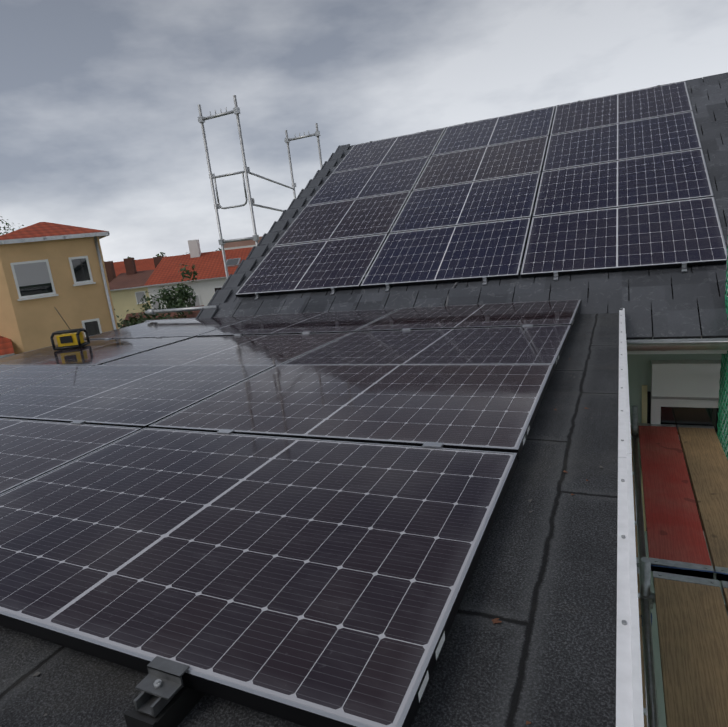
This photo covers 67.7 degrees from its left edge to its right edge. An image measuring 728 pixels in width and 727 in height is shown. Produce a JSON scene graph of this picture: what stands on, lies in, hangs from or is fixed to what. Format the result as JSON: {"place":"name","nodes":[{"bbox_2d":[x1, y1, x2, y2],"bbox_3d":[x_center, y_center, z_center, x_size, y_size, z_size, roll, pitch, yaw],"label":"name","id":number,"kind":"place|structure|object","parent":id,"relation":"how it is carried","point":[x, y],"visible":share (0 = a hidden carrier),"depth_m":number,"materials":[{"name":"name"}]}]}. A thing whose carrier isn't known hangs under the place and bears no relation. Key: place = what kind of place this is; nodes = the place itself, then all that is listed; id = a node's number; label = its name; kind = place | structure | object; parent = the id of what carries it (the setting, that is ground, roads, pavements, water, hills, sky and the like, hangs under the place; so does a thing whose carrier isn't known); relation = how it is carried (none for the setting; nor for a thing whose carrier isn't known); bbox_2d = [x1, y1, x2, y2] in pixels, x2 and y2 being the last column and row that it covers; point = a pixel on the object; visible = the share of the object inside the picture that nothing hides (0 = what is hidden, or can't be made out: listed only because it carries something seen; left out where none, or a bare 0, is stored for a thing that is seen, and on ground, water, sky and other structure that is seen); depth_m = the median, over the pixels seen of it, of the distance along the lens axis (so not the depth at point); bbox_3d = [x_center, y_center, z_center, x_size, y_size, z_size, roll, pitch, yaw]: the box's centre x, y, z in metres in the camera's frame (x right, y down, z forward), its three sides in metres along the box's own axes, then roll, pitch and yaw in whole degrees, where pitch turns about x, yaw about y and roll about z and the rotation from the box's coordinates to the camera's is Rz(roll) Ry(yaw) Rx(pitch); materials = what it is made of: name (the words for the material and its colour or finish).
{"place":"outdoors","nodes":[
{"label":"outdoors","id":0,"kind":"place"},
{"bbox_2d":[104,256,162,328],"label":"old house","id":1,"kind":"structure","parent":0,"point":[128,290],"depth_m":44.21,"materials":[{"name":"yellow paint"}]},
{"bbox_2d":[113,256,166,276],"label":"roof","id":2,"kind":"structure","parent":1,"relation":"on","point":[141,265],"depth_m":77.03,"materials":[{"name":"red tile"}]},
{"bbox_2d":[143,240,252,309],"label":"house","id":3,"kind":"structure","parent":0,"point":[209,268],"depth_m":34.86,"materials":[{"name":"tile"}]},
{"bbox_2d":[221,236,262,249],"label":"distant block","id":4,"kind":"structure","parent":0,"point":[239,244],"depth_m":69.59,"materials":[{"name":"orange tile"}]},
{"bbox_2d":[198,95,322,278],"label":"scaffold frames","id":5,"kind":"structure","parent":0,"point":[246,171],"depth_m":9.20,"materials":[{"name":"metal"}]},
{"bbox_2d":[0,0,727,261],"label":"sky","id":6,"kind":"structure","parent":0,"point":[100,128],"materials":[{"name":"grey"}]},
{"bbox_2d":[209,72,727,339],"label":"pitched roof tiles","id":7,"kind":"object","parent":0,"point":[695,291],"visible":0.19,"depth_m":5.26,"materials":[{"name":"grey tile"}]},
{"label":"extension walls","id":8,"kind":"object","parent":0,"visible":0},
{"bbox_2d":[0,312,618,726],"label":"flat roof","id":9,"kind":"structure","parent":8,"relation":"on","point":[542,584],"depth_m":1.22,"materials":[{"name":"rubber"}]},
{"bbox_2d":[0,365,93,393],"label":"flat panel","id":10,"kind":"object","parent":9,"relation":"on","point":[13,377],"visible":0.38,"depth_m":4.27,"materials":[{"name":"black glass"}]},
{"bbox_2d":[0,418,141,493],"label":"flat panel","id":11,"kind":"object","parent":9,"relation":"on","point":[31,450],"visible":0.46,"depth_m":2.48,"materials":[{"name":"black glass"}]},
{"bbox_2d":[0,336,193,364],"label":"flat panel","id":12,"kind":"object","parent":9,"relation":"on","point":[98,352],"visible":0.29,"depth_m":5.10,"materials":[{"name":"black glass"}]},
{"bbox_2d":[50,307,89,349],"bbox_3d":[-2.982,-0.368,5.460,0.286,0.419,0.206,-6,13,1],"label":"site radio","id":13,"kind":"object","parent":12,"relation":"on","point":[70,339],"visible":1,"depth_m":5.42,"materials":[{"name":"yellow plastic"}]},
{"bbox_2d":[0,365,275,428],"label":"flat panel","id":14,"kind":"object","parent":9,"relation":"on","point":[141,396],"visible":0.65,"depth_m":3.32,"materials":[{"name":"black glass"}]},
{"bbox_2d":[124,656,205,726],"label":"mounting clamp","id":15,"kind":"object","parent":9,"relation":"on","point":[165,697],"visible":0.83,"depth_m":1.02,"materials":[{"name":"grey metal"}]},
{"bbox_2d":[84,315,259,339],"bbox_3d":[-2.213,-0.403,6.233,1.723,0.048,1.134,0,14,25],"label":"flat panel","id":16,"kind":"object","parent":9,"relation":"on","point":[188,327],"visible":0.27,"depth_m":6.15,"materials":[{"name":"black glass"}]},
{"bbox_2d":[145,305,217,314],"bbox_3d":[-2.377,-0.683,7.011,1.252,0.084,0.080,1,15,28],"label":"loose tube","id":17,"kind":"object","parent":9,"relation":"on","point":[151,312],"visible":1,"depth_m":7.01,"materials":[{"name":"metal"}]},
{"bbox_2d":[101,332,351,364],"bbox_3d":[-1.113,-0.108,4.481,1.723,0.046,1.134,0,14,25],"label":"flat panel","id":18,"kind":"object","parent":9,"relation":"on","point":[255,350],"visible":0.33,"depth_m":4.39,"materials":[{"name":"black glass"}]},
{"bbox_2d":[0,428,517,726],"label":"flat panel","id":19,"kind":"object","parent":9,"relation":"on","point":[312,582],"visible":1,"depth_m":1.38,"materials":[{"name":"black glass"}]},
{"bbox_2d":[197,308,399,336],"bbox_3d":[-0.638,-0.406,5.489,1.723,0.051,1.134,0,14,25],"label":"flat panel","id":20,"kind":"object","parent":9,"relation":"on","point":[320,322],"visible":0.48,"depth_m":5.38,"materials":[{"name":"black glass"}]},
{"bbox_2d":[70,324,532,447],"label":"clamps","id":21,"kind":"object","parent":9,"relation":"on","point":[425,444],"visible":0.15,"depth_m":2.40,"materials":[{"name":"silver metal"}]},
{"bbox_2d":[32,328,608,724],"bbox_3d":[0.602,0.163,2.762,1.169,0.004,4.330,0,14,25],"label":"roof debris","id":22,"kind":"object","parent":9,"relation":"on","point":[495,620],"visible":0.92,"depth_m":1.19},
{"bbox_2d":[148,364,553,458],"bbox_3d":[-0.016,0.167,2.724,1.723,0.044,1.134,0,14,25],"label":"flat panel","id":23,"kind":"object","parent":9,"relation":"on","point":[488,407],"visible":0.79,"depth_m":2.54,"materials":[{"name":"black glass"}]},
{"bbox_2d":[301,282,457,306],"bbox_3d":[0.737,-0.288,3.891,2.180,0.331,5.666,-8,13,-7],"label":"cables conduit","id":24,"kind":"object","parent":9,"relation":"on","point":[454,286],"visible":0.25,"depth_m":5.49,"materials":[{"name":"grey"}]},
{"bbox_2d":[284,325,570,369],"bbox_3d":[0.462,-0.115,3.736,1.723,0.045,1.134,0,14,25],"label":"flat panel","id":25,"kind":"object","parent":9,"relation":"on","point":[527,345],"visible":0.79,"depth_m":3.62,"materials":[{"name":"black glass"}]},
{"bbox_2d":[355,299,580,331],"bbox_3d":[0.938,-0.411,4.745,1.723,0.046,1.134,0,14,25],"label":"flat panel","id":26,"kind":"object","parent":9,"relation":"on","point":[546,313],"visible":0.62,"depth_m":4.63,"materials":[{"name":"black glass"}]},
{"bbox_2d":[616,308,645,726],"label":"roof edge trim","id":27,"kind":"structure","parent":9,"relation":"attached to","point":[630,711],"depth_m":1.22,"materials":[{"name":"silver metal"}]},
{"label":"ground","id":28,"kind":"structure","parent":0,"visible":0},
{"bbox_2d":[0,336,14,357],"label":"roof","id":29,"kind":"structure","parent":28,"relation":"on","point":[6,348],"depth_m":16.64,"materials":[{"name":"red tile"}]},
{"bbox_2d":[0,216,23,234],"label":"tree","id":30,"kind":"object","parent":28,"relation":"on","point":[8,225],"visible":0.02,"depth_m":38.09,"materials":[{"name":"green plant"}]},
{"bbox_2d":[0,258,23,353],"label":"building","id":31,"kind":"structure","parent":28,"relation":"on","point":[9,329],"depth_m":16.84,"materials":[{"name":"paint"}]},
{"bbox_2d":[0,222,117,351],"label":"house","id":32,"kind":"structure","parent":28,"relation":"on","point":[48,267],"depth_m":17.24,"materials":[{"name":"paint"}]},
{"bbox_2d":[122,305,203,326],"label":"shed roof","id":33,"kind":"structure","parent":28,"relation":"on","point":[194,314],"depth_m":24.93,"materials":[{"name":"brown paint"}]},
{"bbox_2d":[114,291,194,327],"bbox_3d":[-9.619,-1.417,23.333,6.314,3.329,5.522,0,14,25],"label":"ivy bush","id":34,"kind":"object","parent":33,"relation":"on","point":[141,319],"visible":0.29,"depth_m":22.65,"materials":[{"name":"green plant"}]},
{"bbox_2d":[159,264,197,308],"bbox_3d":[-8.789,-1.443,27.375,2.532,7.098,2.323,0,14,25],"label":"leafy tree","id":35,"kind":"object","parent":28,"relation":"on","point":[183,294],"visible":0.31,"depth_m":26.65,"materials":[{"name":"green plant"}]},
{"bbox_2d":[195,79,725,336],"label":"pitched roof","id":36,"kind":"structure","parent":28,"relation":"on","point":[233,280],"depth_m":7.84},
{"bbox_2d":[235,234,387,296],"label":"roof panel","id":37,"kind":"structure","parent":36,"relation":"on","point":[340,264],"depth_m":6.77,"materials":[{"name":"black glass"}]},
{"bbox_2d":[274,191,410,245],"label":"roof panel","id":38,"kind":"structure","parent":36,"relation":"on","point":[370,216],"depth_m":7.55,"materials":[{"name":"black glass"}]},
{"bbox_2d":[306,156,429,205],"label":"roof panel","id":39,"kind":"structure","parent":36,"relation":"on","point":[388,178],"depth_m":8.32,"materials":[{"name":"black glass"}]},
{"bbox_2d":[145,298,607,321],"bbox_3d":[-0.368,-0.449,5.838,5.705,0.182,0.342,0,14,25],"label":"flashing","id":40,"kind":"object","parent":36,"relation":"on","point":[187,318],"visible":0.13,"depth_m":6.93,"materials":[{"name":"metal"}]},
{"bbox_2d":[333,127,445,172],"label":"roof panel","id":41,"kind":"structure","parent":36,"relation":"on","point":[399,149],"depth_m":9.10,"materials":[{"name":"black glass"}]},
{"bbox_2d":[361,217,530,287],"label":"roof panel","id":42,"kind":"structure","parent":36,"relation":"on","point":[479,251],"depth_m":6.02,"materials":[{"name":"blue glass"}]},
{"bbox_2d":[389,172,540,232],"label":"roof panel","id":43,"kind":"structure","parent":36,"relation":"on","point":[500,199],"depth_m":6.80,"materials":[{"name":"black glass"}]},
{"bbox_2d":[254,85,686,300],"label":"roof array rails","id":44,"kind":"object","parent":36,"relation":"on","point":[555,278],"visible":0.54,"depth_m":5.47,"materials":[{"name":"silver metal"}]},
{"bbox_2d":[413,136,548,190],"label":"roof panel","id":45,"kind":"structure","parent":36,"relation":"on","point":[522,157],"depth_m":7.58,"materials":[{"name":"black glass"}]},
{"bbox_2d":[432,106,554,155],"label":"roof panel","id":46,"kind":"structure","parent":36,"relation":"on","point":[507,129],"depth_m":8.35,"materials":[{"name":"black glass"}]},
{"bbox_2d":[550,81,691,134],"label":"roof panel","id":47,"kind":"structure","parent":36,"relation":"on","point":[659,101],"depth_m":7.61,"materials":[{"name":"black glass"}]},
{"bbox_2d":[542,111,701,171],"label":"roof panel","id":48,"kind":"structure","parent":36,"relation":"on","point":[673,133],"depth_m":6.83,"materials":[{"name":"black glass"}]},
{"bbox_2d":[533,148,712,216],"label":"roof panel","id":49,"kind":"structure","parent":36,"relation":"on","point":[674,176],"depth_m":6.06,"materials":[{"name":"black glass"}]},
{"bbox_2d":[520,197,726,276],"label":"roof panel","id":50,"kind":"structure","parent":36,"relation":"on","point":[664,234],"depth_m":5.27,"materials":[{"name":"black glass"}]},
{"bbox_2d":[626,338,727,350],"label":"gutter","id":51,"kind":"object","parent":36,"relation":"attached to","point":[679,344],"visible":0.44,"depth_m":4.15,"materials":[{"name":"metal"}]},
{"bbox_2d":[627,336,727,726],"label":"frame","id":52,"kind":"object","parent":28,"relation":"on","point":[639,368],"depth_m":4.91,"materials":[{"name":"green paint"}]},
{"bbox_2d":[641,360,727,540],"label":"building wall","id":53,"kind":"structure","parent":52,"relation":"attached to","point":[684,392],"depth_m":4.69,"materials":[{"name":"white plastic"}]},
{"bbox_2d":[631,236,727,726],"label":"scaffold frame","id":54,"kind":"object","parent":28,"relation":"on","point":[647,597],"visible":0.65,"depth_m":2.83,"materials":[{"name":"metal"}]},
{"bbox_2d":[630,423,727,726],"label":"scaffold deck","id":55,"kind":"structure","parent":54,"relation":"on","point":[692,619],"depth_m":2.96,"materials":[{"name":"brown wood"}]},
{"bbox_2d":[641,565,727,625],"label":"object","id":56,"kind":"object","parent":54,"relation":"attached to","point":[684,569],"visible":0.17,"depth_m":2.88,"materials":[{"name":"grey"}]},
{"bbox_2d":[717,246,727,458],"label":"safety net","id":57,"kind":"object","parent":54,"relation":"attached to","point":[721,390],"visible":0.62,"depth_m":4.27,"materials":[{"name":"green fabric"}]}
]}

